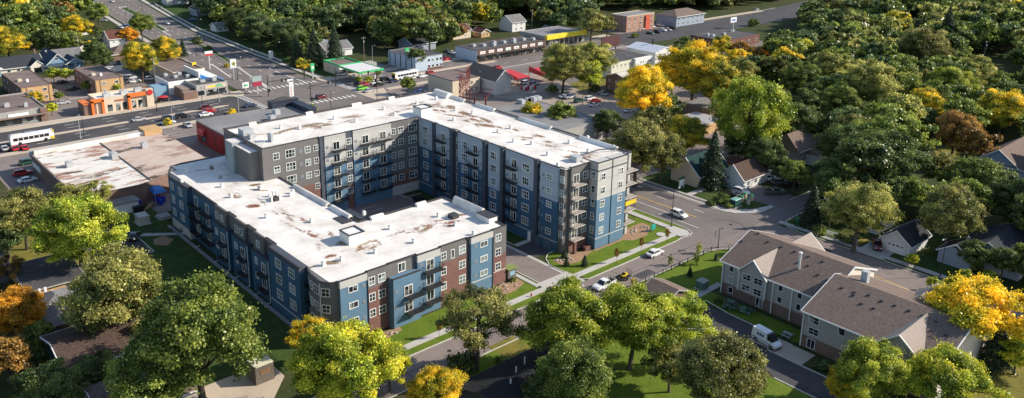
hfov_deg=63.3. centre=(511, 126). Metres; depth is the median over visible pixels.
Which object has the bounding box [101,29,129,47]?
red roof house
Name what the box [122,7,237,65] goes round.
median planting
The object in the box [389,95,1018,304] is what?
pavement
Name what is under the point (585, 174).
window
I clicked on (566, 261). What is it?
young spruce
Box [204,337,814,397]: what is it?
terrace paving
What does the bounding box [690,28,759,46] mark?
brick store
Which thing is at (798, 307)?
window
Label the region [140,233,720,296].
garden path
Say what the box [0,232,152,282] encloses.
parking lot
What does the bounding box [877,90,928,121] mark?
broadleaf tree
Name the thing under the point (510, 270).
entrance sign
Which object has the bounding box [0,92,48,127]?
shop building
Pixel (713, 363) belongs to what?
broadleaf tree
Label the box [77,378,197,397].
weathered house
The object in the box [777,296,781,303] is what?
window
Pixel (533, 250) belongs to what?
garage apron
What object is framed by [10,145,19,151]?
parked car
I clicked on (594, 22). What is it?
broadleaf tree
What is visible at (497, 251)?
window
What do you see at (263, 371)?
window
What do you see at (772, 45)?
broadleaf tree
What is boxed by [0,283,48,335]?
broadleaf tree
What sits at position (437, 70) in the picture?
street median
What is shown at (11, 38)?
broadleaf tree
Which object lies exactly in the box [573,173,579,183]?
balcony door
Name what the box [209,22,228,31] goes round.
white highway garage
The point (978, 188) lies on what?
broadleaf tree
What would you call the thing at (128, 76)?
minivan
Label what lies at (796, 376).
townhouse driveway
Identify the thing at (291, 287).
window
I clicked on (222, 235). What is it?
balcony door
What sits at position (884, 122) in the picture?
broadleaf tree
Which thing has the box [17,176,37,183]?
parked car
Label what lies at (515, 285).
bed stones
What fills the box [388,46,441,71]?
panel block
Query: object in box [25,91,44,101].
broadleaf tree
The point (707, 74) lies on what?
broadleaf tree
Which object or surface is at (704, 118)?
grey low building
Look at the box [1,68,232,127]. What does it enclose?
commercial lot
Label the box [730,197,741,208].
utility cabinet
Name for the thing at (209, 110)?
parked car
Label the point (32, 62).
cream house
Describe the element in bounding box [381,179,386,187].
balcony door
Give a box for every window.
[0,115,40,126]
[34,67,41,72]
[108,104,112,111]
[116,103,120,109]
[123,102,127,108]
[132,100,136,107]
[138,99,142,106]
[198,87,226,95]
[260,366,269,374]
[275,257,280,269]
[276,273,281,285]
[277,288,282,300]
[288,267,294,279]
[289,282,295,295]
[290,298,296,311]
[314,283,318,294]
[314,299,319,311]
[321,288,329,297]
[322,304,330,313]
[348,284,357,293]
[349,300,358,309]
[368,276,374,285]
[369,292,375,301]
[369,308,375,317]
[378,272,384,282]
[378,288,385,298]
[379,304,385,314]
[398,261,405,272]
[441,251,446,260]
[441,266,446,275]
[441,281,446,290]
[451,249,454,258]
[459,244,465,254]
[459,259,465,269]
[459,274,465,283]
[479,56,485,60]
[480,240,487,247]
[480,254,487,262]
[480,269,487,276]
[488,54,494,59]
[495,233,500,242]
[495,247,500,256]
[495,262,500,270]
[496,53,502,58]
[513,50,519,55]
[521,49,527,53]
[558,230,562,238]
[559,203,563,211]
[560,175,564,183]
[560,189,563,197]
[581,211,586,219]
[581,224,585,232]
[582,184,587,192]
[582,198,586,205]
[583,170,588,178]
[590,212,593,220]
[591,185,594,193]
[592,171,595,179]
[598,226,602,234]
[599,213,603,220]
[600,186,604,194]
[600,199,604,207]
[601,172,605,180]
[616,207,620,214]
[616,219,620,227]
[617,193,621,201]
[618,180,622,187]
[619,167,623,174]
[728,276,732,283]
[728,286,732,293]
[741,283,749,291]
[742,273,750,281]
[752,288,761,296]
[754,277,762,286]
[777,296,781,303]
[795,303,800,310]
[797,292,802,299]
[806,337,814,349]
[808,315,818,325]
[808,326,818,336]
[837,327,845,336]
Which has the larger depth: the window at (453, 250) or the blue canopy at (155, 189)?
the blue canopy at (155, 189)
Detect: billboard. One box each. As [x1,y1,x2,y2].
[459,65,492,105]
[601,35,619,48]
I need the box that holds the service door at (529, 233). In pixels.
[527,231,530,240]
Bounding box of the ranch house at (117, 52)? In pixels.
[109,42,164,60]
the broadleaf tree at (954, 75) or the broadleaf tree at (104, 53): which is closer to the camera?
the broadleaf tree at (954, 75)
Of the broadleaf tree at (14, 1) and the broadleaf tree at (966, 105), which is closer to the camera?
the broadleaf tree at (966, 105)
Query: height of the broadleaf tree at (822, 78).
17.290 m
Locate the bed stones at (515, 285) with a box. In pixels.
[382,225,652,335]
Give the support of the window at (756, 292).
in the townhouse block at (830, 304)
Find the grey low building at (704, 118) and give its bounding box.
[685,112,717,134]
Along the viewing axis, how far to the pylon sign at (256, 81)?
320.35 m
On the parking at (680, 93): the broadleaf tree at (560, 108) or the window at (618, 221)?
the broadleaf tree at (560, 108)
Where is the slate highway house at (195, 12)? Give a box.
[189,4,206,16]
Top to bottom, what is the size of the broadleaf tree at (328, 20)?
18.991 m
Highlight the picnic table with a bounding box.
[781,330,793,338]
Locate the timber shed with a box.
[238,347,274,385]
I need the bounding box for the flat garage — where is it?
[8,254,84,292]
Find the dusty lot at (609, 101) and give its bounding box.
[492,73,636,118]
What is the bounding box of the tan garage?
[472,27,490,37]
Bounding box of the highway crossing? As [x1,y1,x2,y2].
[241,82,791,240]
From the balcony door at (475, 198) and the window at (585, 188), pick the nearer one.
the window at (585, 188)
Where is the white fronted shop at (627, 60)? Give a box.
[594,49,652,77]
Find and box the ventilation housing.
[134,211,151,226]
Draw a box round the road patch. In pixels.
[461,191,831,342]
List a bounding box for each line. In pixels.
[26,41,593,143]
[98,0,297,85]
[164,32,303,87]
[631,193,911,290]
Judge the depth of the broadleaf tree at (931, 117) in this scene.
273.17 m
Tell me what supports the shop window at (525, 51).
in the strip mall
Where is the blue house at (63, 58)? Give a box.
[39,47,85,69]
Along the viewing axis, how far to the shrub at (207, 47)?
399.17 m
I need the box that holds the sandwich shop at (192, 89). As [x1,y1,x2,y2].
[174,76,227,99]
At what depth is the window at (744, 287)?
164.75 m
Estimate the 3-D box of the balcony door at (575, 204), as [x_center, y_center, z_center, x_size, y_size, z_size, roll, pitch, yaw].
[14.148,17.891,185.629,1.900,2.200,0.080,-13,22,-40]
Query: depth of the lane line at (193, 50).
397.00 m
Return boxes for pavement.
[0,10,761,156]
[90,0,321,77]
[344,208,689,349]
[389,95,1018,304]
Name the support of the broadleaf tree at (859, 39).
on the ground at (362, 42)
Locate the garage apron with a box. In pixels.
[516,242,550,257]
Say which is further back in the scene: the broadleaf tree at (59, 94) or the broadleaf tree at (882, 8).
the broadleaf tree at (882, 8)
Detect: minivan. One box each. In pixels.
[123,74,136,79]
[520,79,529,84]
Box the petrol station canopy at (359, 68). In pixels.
[338,62,383,80]
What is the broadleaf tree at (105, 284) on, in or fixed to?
on the lawn at (180, 255)
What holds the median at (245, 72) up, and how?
on the highway at (254, 68)
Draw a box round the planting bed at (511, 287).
[154,223,648,337]
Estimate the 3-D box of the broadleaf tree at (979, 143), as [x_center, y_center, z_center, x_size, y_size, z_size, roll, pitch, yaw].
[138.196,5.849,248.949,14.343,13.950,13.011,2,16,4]
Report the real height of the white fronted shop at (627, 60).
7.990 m
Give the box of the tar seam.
[354,198,755,396]
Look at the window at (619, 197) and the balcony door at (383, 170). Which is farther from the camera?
the balcony door at (383, 170)
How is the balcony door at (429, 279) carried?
in the apartment building at (261, 207)
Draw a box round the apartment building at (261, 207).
[167,89,637,338]
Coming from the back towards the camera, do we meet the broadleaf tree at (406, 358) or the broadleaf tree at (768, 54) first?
the broadleaf tree at (768, 54)
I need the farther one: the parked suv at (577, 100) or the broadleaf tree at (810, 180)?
the parked suv at (577, 100)
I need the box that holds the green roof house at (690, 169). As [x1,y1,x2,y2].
[669,150,745,187]
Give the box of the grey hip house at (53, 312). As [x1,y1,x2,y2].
[18,286,74,346]
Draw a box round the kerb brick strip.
[638,182,717,209]
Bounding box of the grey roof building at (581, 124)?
[495,95,602,139]
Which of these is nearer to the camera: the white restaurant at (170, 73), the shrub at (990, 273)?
the shrub at (990, 273)
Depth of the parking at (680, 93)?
316.73 m
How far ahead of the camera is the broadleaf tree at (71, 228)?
164.71 m
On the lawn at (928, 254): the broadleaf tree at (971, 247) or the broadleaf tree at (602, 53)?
the broadleaf tree at (971, 247)
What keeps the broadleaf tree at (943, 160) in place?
on the ground at (362, 42)
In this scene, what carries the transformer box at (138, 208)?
on the corner lot at (8, 166)
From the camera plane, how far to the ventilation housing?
198.82 m
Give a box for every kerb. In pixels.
[0,0,941,397]
[0,64,630,138]
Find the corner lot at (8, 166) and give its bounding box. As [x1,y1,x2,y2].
[0,123,220,224]
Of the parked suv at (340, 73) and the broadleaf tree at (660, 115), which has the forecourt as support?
the parked suv at (340, 73)
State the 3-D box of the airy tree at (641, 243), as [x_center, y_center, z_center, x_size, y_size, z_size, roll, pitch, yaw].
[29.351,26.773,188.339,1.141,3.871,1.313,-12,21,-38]
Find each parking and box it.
[385,46,747,209]
[740,185,796,206]
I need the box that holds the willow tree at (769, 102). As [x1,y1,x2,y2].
[703,72,797,159]
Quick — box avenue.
[721,221,1023,338]
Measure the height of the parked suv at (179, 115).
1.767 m
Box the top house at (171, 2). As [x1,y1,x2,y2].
[162,0,188,4]
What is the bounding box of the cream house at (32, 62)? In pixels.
[0,49,44,76]
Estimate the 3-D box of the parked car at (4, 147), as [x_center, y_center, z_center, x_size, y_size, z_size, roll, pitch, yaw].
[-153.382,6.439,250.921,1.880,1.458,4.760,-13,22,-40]
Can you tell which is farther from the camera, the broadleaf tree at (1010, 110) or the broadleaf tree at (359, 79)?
the broadleaf tree at (359, 79)
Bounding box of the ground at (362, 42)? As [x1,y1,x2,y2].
[0,0,1023,397]
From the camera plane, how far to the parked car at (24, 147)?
250.59 m
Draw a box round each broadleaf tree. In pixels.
[0,0,13,5]
[0,2,47,22]
[0,15,19,25]
[0,23,32,56]
[0,184,52,249]
[0,221,26,258]
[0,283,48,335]
[0,334,37,383]
[3,0,30,7]
[7,9,51,46]
[7,355,90,397]
[19,319,56,346]
[22,192,129,271]
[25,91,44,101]
[27,23,62,48]
[30,0,49,25]
[33,2,56,24]
[44,67,59,82]
[44,103,57,115]
[45,181,86,206]
[50,240,163,336]
[52,91,64,98]
[54,0,76,4]
[56,30,83,47]
[57,68,73,80]
[59,15,93,35]
[67,348,116,385]
[70,0,93,17]
[77,51,87,65]
[79,80,90,91]
[84,2,109,26]
[88,45,115,64]
[90,25,103,39]
[99,343,196,397]
[114,84,120,88]
[116,26,139,40]
[119,40,158,82]
[120,266,270,397]
[127,11,156,39]
[149,34,181,60]
[193,0,226,21]
[221,7,247,38]
[235,0,269,9]
[241,10,276,48]
[243,4,275,19]
[268,0,285,6]
[270,17,304,54]
[276,0,308,17]
[284,316,404,397]
[295,18,322,33]
[295,58,310,73]
[303,0,326,5]
[318,2,345,27]
[326,0,355,29]
[351,0,379,21]
[356,76,363,81]
[365,76,372,81]
[369,16,396,48]
[372,337,413,392]
[374,4,398,22]
[391,8,433,39]
[400,76,415,92]
[401,0,432,9]
[401,8,428,14]
[402,2,428,12]
[403,364,468,397]
[405,47,425,61]
[410,19,448,50]
[423,8,458,41]
[449,0,480,19]
[512,272,619,353]
[520,101,544,113]
[521,372,551,397]
[534,330,615,397]
[539,40,593,93]
[544,99,578,118]
[568,0,599,29]
[575,41,619,86]
[575,60,603,93]
[577,8,608,41]
[590,109,624,137]
[596,278,686,369]
[601,116,667,187]
[602,15,616,36]
[612,63,675,115]
[638,104,672,131]
[638,341,686,392]
[639,129,687,183]
[653,61,681,93]
[655,39,727,99]
[664,114,711,158]
[666,93,685,112]
[669,327,773,397]
[672,36,693,50]
[680,55,744,106]
[711,34,731,54]
[722,129,757,156]
[725,49,751,61]
[727,56,760,78]
[729,41,748,49]
[740,55,762,73]
[744,136,789,167]
[746,45,766,56]
[754,56,792,82]
[760,43,778,56]
[762,36,805,54]
[769,46,803,58]
[777,60,821,92]
[777,159,809,192]
[780,100,825,135]
[790,87,822,123]
[796,37,814,49]
[801,0,831,15]
[804,51,823,64]
[804,72,841,93]
[805,172,835,191]
[810,154,854,189]
[811,77,859,105]
[812,110,847,148]
[812,122,862,156]
[813,24,841,40]
[813,48,851,76]
[814,38,854,56]
[817,83,868,115]
[817,177,848,200]
[817,199,831,228]
[818,178,907,252]
[823,365,866,397]
[826,8,852,21]
[826,30,859,49]
[826,105,861,116]
[828,46,858,60]
[830,20,870,34]
[832,134,901,184]
[832,334,913,397]
[834,25,862,34]
[834,70,854,84]
[837,113,871,126]
[839,14,869,26]
[839,58,903,109]
[848,57,866,65]
[850,113,910,174]
[854,36,869,47]
[855,34,879,43]
[855,101,920,129]
[856,41,900,59]
[857,42,898,60]
[859,25,885,32]
[862,30,894,42]
[863,54,901,75]
[870,1,899,14]
[870,14,904,31]
[871,25,901,39]
[876,166,911,182]
[877,8,914,32]
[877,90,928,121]
[877,176,913,205]
[883,54,920,78]
[892,71,922,94]
[894,109,940,151]
[896,26,956,59]
[897,71,925,88]
[898,358,936,397]
[899,65,924,73]
[904,176,932,216]
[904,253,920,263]
[909,87,947,130]
[914,55,934,70]
[915,79,961,110]
[915,179,989,242]
[917,106,939,131]
[920,151,965,185]
[921,68,933,79]
[923,65,981,90]
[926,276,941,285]
[927,177,997,217]
[928,54,961,64]
[931,20,976,40]
[932,5,961,16]
[933,108,983,153]
[934,60,977,86]
[941,97,992,126]
[944,33,967,49]
[946,83,972,99]
[951,122,1002,157]
[953,238,989,270]
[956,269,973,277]
[958,53,997,84]
[961,89,986,116]
[962,4,996,16]
[970,17,1002,52]
[976,88,1023,141]
[978,85,1007,103]
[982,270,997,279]
[984,69,1010,86]
[984,246,1021,279]
[985,187,1018,223]
[987,172,1023,222]
[988,79,1017,89]
[991,23,1022,53]
[994,83,1008,90]
[995,336,1023,373]
[997,7,1022,22]
[999,82,1023,128]
[1003,10,1023,23]
[1003,40,1023,64]
[1006,192,1023,229]
[1008,27,1023,48]
[1009,242,1023,276]
[1014,255,1023,276]
[1016,49,1023,64]
[1018,116,1023,133]
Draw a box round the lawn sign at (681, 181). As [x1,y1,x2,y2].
[679,176,684,188]
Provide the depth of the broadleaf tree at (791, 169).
223.82 m
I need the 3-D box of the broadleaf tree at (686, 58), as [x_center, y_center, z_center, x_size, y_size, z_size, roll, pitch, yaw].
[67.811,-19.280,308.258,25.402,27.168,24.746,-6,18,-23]
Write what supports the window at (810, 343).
in the townhouse block at (830, 304)
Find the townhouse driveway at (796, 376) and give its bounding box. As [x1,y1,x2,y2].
[689,305,838,397]
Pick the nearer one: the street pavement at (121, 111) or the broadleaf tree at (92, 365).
the broadleaf tree at (92, 365)
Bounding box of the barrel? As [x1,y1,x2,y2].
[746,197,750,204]
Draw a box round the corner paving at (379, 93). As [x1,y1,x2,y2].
[228,76,388,98]
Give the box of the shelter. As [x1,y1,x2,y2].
[643,277,687,298]
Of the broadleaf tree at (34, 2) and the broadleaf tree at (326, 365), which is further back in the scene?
the broadleaf tree at (34, 2)
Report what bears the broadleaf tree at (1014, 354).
on the dry lawn at (1013, 384)
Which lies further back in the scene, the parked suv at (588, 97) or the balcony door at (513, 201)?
the parked suv at (588, 97)
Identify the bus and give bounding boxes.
[8,128,54,145]
[391,69,417,79]
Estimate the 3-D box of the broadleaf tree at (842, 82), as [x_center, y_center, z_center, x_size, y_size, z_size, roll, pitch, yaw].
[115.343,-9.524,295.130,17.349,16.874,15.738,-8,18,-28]
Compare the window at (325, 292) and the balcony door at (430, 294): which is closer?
the window at (325, 292)
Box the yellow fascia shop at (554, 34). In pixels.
[520,26,586,46]
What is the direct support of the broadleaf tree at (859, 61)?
on the ground at (362, 42)
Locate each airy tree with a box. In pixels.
[0,253,25,286]
[78,179,115,202]
[284,313,333,348]
[430,280,524,370]
[614,247,618,258]
[639,237,643,247]
[646,289,720,358]
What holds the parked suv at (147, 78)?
on the commercial lot at (69, 110)
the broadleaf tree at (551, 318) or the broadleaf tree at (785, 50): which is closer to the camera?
the broadleaf tree at (551, 318)
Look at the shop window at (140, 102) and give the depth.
299.35 m
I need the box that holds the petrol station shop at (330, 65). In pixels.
[323,57,376,73]
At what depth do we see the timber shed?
137.10 m
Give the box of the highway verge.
[149,0,707,76]
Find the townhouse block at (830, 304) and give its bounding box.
[719,230,992,397]
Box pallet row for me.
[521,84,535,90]
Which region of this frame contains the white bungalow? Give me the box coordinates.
[867,211,893,234]
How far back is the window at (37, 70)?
349.04 m
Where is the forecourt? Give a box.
[305,54,455,76]
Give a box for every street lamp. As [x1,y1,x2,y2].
[671,187,680,226]
[939,238,946,276]
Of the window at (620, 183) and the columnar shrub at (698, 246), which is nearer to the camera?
the columnar shrub at (698, 246)
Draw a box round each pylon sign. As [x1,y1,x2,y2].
[204,51,212,68]
[230,59,236,79]
[242,82,248,89]
[252,75,261,93]
[268,51,272,60]
[287,79,293,96]
[310,63,314,78]
[730,17,736,27]
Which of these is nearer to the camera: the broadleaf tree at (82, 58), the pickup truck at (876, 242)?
the pickup truck at (876, 242)
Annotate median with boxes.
[0,60,496,143]
[118,6,168,31]
[186,39,267,87]
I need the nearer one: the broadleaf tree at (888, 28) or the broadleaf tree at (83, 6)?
the broadleaf tree at (888, 28)
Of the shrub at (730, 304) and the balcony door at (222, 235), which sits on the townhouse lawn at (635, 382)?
the shrub at (730, 304)
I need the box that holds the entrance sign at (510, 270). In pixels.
[506,263,517,280]
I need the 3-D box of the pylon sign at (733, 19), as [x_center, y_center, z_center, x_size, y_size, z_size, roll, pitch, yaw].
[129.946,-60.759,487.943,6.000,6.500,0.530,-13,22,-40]
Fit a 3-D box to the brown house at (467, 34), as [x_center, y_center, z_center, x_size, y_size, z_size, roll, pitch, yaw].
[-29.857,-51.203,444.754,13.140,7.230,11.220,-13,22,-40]
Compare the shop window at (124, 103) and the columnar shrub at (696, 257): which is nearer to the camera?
the columnar shrub at (696, 257)
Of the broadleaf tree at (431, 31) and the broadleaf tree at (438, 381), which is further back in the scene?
the broadleaf tree at (431, 31)
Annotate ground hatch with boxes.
[155,212,171,220]
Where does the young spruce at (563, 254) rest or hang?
on the planting bed at (511, 287)
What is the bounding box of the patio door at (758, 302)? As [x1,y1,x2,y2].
[755,297,762,307]
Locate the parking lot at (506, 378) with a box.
[458,340,615,397]
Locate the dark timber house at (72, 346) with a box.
[39,315,144,370]
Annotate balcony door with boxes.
[194,196,197,206]
[205,203,208,213]
[221,232,224,243]
[222,248,226,257]
[240,246,244,258]
[242,264,246,273]
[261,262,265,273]
[262,279,266,288]
[333,141,339,149]
[333,153,339,162]
[334,166,340,174]
[334,178,341,187]
[335,190,341,199]
[362,135,368,143]
[362,147,368,155]
[363,159,369,167]
[363,171,369,179]
[364,183,369,191]
[379,131,385,139]
[380,143,385,151]
[380,155,386,163]
[380,167,386,175]
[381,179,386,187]
[404,283,412,296]
[404,300,412,311]
[426,258,433,270]
[426,274,433,285]
[426,289,434,300]
[441,132,445,141]
[441,145,445,153]
[441,156,445,165]
[441,168,445,177]
[441,180,445,189]
[473,144,477,153]
[473,157,477,166]
[473,169,477,178]
[473,182,477,191]
[473,194,477,203]
[510,210,515,220]
[511,158,516,168]
[511,172,516,181]
[511,185,516,194]
[511,198,515,207]
[571,228,576,238]
[572,201,578,211]
[572,215,577,224]
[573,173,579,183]
[573,187,578,197]
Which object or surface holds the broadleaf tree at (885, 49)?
on the ground at (362, 42)
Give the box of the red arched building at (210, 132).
[196,96,316,154]
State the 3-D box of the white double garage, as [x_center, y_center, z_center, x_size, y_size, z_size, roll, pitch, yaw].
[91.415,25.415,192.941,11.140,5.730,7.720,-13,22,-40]
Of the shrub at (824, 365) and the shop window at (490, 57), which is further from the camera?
the shop window at (490, 57)
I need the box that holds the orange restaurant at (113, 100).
[77,87,154,115]
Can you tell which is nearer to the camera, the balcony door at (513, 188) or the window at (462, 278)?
the window at (462, 278)
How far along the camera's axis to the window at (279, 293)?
157.98 m
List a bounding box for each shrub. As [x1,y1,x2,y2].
[25,341,49,362]
[162,118,173,124]
[191,36,203,43]
[203,45,212,49]
[227,108,236,113]
[446,350,475,376]
[492,355,509,364]
[544,84,558,91]
[590,84,600,91]
[668,254,672,264]
[692,251,699,264]
[696,242,702,252]
[705,200,715,205]
[712,192,730,202]
[714,296,722,303]
[722,298,738,309]
[724,201,732,207]
[739,306,754,314]
[747,18,759,25]
[810,359,830,370]
[811,223,826,235]
[833,230,860,242]
[969,251,985,270]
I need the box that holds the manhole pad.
[656,232,665,236]
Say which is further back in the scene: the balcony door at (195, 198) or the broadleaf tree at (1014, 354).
the balcony door at (195, 198)
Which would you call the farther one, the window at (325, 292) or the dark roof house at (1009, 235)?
the dark roof house at (1009, 235)
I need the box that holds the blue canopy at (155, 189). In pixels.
[150,185,166,203]
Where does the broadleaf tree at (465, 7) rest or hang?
on the ground at (362, 42)
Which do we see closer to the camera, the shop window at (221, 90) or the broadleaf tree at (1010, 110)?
the broadleaf tree at (1010, 110)
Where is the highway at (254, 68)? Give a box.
[93,0,320,93]
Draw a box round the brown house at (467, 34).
[445,23,471,39]
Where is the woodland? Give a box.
[0,0,1023,159]
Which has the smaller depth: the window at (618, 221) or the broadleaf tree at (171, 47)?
the window at (618, 221)
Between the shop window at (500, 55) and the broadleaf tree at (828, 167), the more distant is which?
the shop window at (500, 55)
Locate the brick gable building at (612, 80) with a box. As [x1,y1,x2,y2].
[605,65,653,93]
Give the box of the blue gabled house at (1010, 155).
[978,136,1023,179]
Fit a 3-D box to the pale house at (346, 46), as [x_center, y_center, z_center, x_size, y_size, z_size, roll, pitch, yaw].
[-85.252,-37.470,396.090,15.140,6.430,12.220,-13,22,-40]
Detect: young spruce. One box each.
[561,247,566,258]
[562,256,569,266]
[581,255,587,267]
[686,266,692,276]
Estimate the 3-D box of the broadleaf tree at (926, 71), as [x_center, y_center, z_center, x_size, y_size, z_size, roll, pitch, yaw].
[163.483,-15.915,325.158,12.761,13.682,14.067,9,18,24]
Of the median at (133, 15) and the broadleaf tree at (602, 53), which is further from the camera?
the median at (133, 15)
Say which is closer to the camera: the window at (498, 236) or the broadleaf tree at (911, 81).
the window at (498, 236)
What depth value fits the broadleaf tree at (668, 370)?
133.91 m
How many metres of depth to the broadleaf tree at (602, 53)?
333.99 m
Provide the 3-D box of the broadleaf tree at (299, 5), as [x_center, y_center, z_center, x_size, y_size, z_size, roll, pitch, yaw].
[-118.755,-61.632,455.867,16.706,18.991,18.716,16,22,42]
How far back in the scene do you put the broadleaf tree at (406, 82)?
321.64 m
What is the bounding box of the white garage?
[99,60,121,71]
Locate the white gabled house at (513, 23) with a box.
[499,14,526,31]
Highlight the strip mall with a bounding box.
[455,35,546,61]
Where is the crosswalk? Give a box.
[238,81,360,107]
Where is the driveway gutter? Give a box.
[506,244,563,272]
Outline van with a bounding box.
[751,324,781,349]
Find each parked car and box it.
[0,145,8,151]
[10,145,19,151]
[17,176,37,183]
[19,144,28,150]
[55,80,68,83]
[55,100,69,104]
[128,231,139,240]
[129,78,140,82]
[131,116,146,121]
[182,122,192,127]
[198,111,212,116]
[202,108,216,111]
[243,102,256,107]
[363,88,374,92]
[374,82,384,86]
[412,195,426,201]
[417,74,427,77]
[589,102,599,106]
[590,98,600,101]
[597,91,608,95]
[623,108,634,112]
[645,248,663,257]
[722,188,739,196]
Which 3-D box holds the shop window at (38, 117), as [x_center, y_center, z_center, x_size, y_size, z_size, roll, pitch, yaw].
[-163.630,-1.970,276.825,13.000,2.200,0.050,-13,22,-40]
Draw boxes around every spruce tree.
[179,38,188,56]
[288,34,304,66]
[305,28,325,68]
[323,24,345,65]
[695,129,730,191]
[794,182,824,230]
[941,5,956,31]
[976,307,1017,375]
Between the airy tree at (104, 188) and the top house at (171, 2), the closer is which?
the airy tree at (104, 188)
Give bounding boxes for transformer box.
[132,203,145,213]
[694,277,709,291]
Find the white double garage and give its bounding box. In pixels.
[878,219,931,256]
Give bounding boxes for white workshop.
[626,39,669,64]
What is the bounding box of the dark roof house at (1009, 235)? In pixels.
[936,222,1023,280]
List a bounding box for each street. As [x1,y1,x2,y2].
[0,0,828,153]
[324,39,626,93]
[329,226,732,397]
[757,178,855,223]
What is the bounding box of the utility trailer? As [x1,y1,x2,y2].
[616,267,631,280]
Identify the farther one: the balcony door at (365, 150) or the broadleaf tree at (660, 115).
the broadleaf tree at (660, 115)
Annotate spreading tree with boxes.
[835,127,936,175]
[901,337,1013,397]
[920,270,1023,352]
[935,154,1018,185]
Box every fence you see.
[143,228,181,233]
[155,3,281,61]
[626,246,728,287]
[807,225,857,244]
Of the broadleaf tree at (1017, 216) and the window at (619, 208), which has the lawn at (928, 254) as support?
the broadleaf tree at (1017, 216)
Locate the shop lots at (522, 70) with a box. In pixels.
[511,40,765,94]
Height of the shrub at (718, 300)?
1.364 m
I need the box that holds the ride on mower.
[620,271,628,277]
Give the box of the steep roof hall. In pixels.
[469,62,512,94]
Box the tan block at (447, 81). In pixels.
[428,69,479,95]
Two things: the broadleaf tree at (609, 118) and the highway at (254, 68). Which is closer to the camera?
the broadleaf tree at (609, 118)
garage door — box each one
[535,234,539,245]
[543,238,551,250]
[886,241,904,254]
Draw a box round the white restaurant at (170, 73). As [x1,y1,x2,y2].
[143,57,222,96]
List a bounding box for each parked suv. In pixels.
[12,168,32,176]
[18,158,31,165]
[65,85,79,90]
[144,76,154,80]
[156,97,170,101]
[161,114,175,120]
[175,112,189,118]
[199,104,213,109]
[315,93,327,98]
[337,71,346,75]
[356,85,367,90]
[358,81,369,85]
[379,76,388,80]
[388,78,398,82]
[573,97,584,102]
[584,95,595,100]
[669,207,687,218]
[733,185,750,195]
[766,173,775,180]
[770,177,786,185]
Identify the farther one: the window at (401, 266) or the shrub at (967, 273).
the shrub at (967, 273)
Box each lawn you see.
[0,224,1023,397]
[84,203,306,397]
[316,209,683,392]
[343,189,526,243]
[451,248,812,397]
[570,77,960,157]
[642,169,1023,311]
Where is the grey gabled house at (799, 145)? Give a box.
[777,125,826,166]
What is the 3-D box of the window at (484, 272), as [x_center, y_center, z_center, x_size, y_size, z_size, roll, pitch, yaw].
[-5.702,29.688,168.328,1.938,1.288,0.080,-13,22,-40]
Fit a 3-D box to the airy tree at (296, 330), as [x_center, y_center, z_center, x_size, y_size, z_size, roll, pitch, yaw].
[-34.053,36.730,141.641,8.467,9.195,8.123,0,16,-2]
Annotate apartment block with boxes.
[2,70,53,101]
[73,65,123,92]
[611,10,654,31]
[656,7,705,26]
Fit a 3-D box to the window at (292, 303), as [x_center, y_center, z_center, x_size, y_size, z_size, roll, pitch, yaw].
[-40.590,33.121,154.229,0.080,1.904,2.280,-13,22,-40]
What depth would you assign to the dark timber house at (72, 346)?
136.76 m
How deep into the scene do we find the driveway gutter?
184.49 m
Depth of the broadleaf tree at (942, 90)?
287.94 m
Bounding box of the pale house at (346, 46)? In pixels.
[318,39,353,57]
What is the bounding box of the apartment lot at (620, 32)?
[601,23,667,33]
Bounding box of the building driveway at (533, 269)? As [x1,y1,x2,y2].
[350,194,560,282]
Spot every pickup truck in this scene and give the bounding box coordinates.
[414,89,427,94]
[527,81,538,85]
[564,93,576,98]
[592,276,616,291]
[764,186,785,194]
[781,180,802,187]
[871,237,882,250]
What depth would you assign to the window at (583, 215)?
188.48 m
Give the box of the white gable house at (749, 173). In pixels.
[724,156,771,188]
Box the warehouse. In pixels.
[29,124,206,212]
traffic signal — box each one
[267,77,286,96]
[310,79,337,103]
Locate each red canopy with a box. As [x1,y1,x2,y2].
[506,69,529,85]
[528,66,557,79]
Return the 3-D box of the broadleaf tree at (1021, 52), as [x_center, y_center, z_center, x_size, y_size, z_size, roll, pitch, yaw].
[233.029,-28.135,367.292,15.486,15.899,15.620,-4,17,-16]
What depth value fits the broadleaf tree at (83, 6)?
475.51 m
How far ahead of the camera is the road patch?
179.22 m
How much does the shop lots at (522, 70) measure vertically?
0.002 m
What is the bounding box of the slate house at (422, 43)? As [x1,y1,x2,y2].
[397,37,436,49]
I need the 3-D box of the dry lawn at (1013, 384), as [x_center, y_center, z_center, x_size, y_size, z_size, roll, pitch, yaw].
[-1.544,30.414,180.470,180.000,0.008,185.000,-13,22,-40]
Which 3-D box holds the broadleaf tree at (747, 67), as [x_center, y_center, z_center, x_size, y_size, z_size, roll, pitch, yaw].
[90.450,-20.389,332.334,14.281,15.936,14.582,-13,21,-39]
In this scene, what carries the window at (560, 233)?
in the apartment building at (261, 207)
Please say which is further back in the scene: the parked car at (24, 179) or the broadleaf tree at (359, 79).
the broadleaf tree at (359, 79)
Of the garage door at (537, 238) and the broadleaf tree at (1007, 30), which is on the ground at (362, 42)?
the broadleaf tree at (1007, 30)
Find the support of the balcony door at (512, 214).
in the apartment building at (261, 207)
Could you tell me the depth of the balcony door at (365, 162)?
210.93 m
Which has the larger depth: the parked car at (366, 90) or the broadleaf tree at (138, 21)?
the broadleaf tree at (138, 21)

